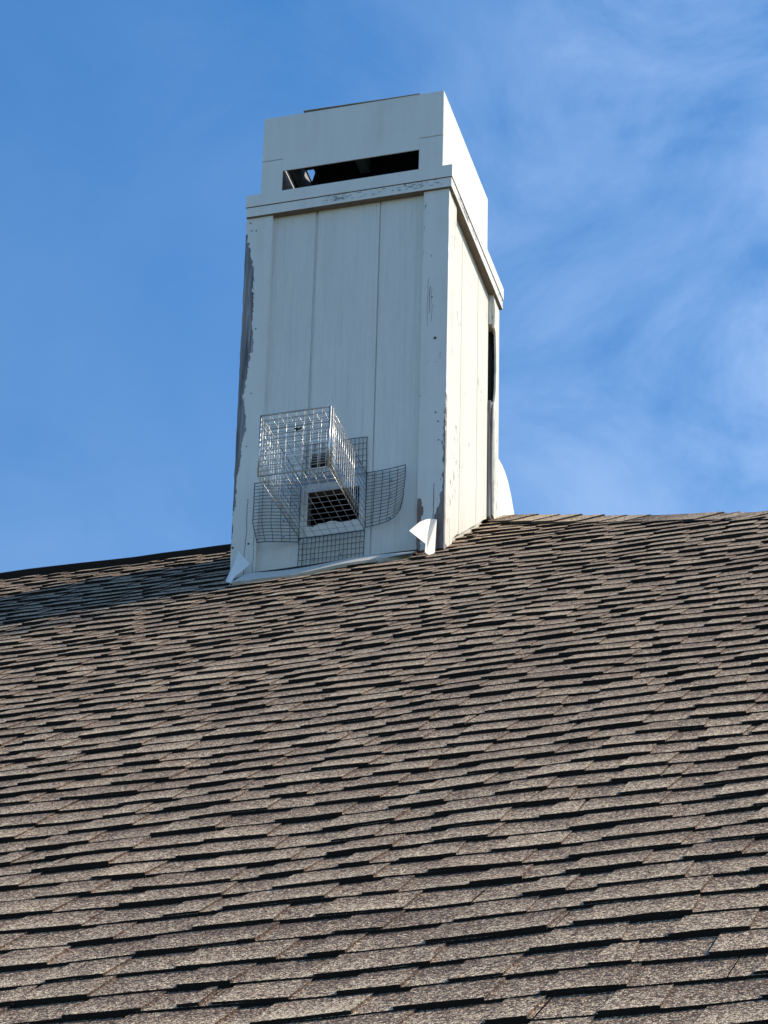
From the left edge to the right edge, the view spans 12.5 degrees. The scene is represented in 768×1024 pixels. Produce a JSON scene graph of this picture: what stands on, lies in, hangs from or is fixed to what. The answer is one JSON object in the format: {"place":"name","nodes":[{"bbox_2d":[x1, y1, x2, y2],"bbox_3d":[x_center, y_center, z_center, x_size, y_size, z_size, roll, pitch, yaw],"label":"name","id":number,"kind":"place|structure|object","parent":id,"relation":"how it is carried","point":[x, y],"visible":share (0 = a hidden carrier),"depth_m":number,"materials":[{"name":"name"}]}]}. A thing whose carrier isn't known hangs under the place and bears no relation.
{"place":"outdoors","nodes":[
{"label":"outdoors","id":0,"kind":"place"},
{"bbox_2d":[0,511,767,1023],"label":"roof","id":1,"kind":"structure","parent":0,"point":[506,769],"depth_m":6.90,"materials":[{"name":"brown asphalt"}]},
{"bbox_2d":[226,91,513,584],"bbox_3d":[-0.047,-0.448,12.865,0.832,2.237,1.059,-8,-34,14],"label":"chimney","id":2,"kind":"object","parent":1,"relation":"on","point":[373,294],"visible":0.96,"depth_m":12.75,"materials":[{"name":"paint"}]},
{"bbox_2d":[252,405,405,565],"bbox_3d":[-0.248,-0.148,12.084,0.552,0.538,0.466,-8,-34,14],"label":"cage trap","id":3,"kind":"object","parent":2,"relation":"attached to","point":[319,460],"visible":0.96,"depth_m":12.09,"materials":[{"name":"metal"}]},
{"bbox_2d":[268,420,334,487],"bbox_3d":[-0.281,-0.200,11.954,0.236,0.236,0.018,-8,-34,14],"label":"inner door","id":4,"kind":"structure","parent":3,"relation":"in","point":[310,436],"depth_m":11.96,"materials":[{"name":"metal"}]},
{"bbox_2d":[0,0,767,572],"label":"sky","id":5,"kind":"structure","parent":0,"point":[618,149],"materials":[{"name":"blue"}]}
]}

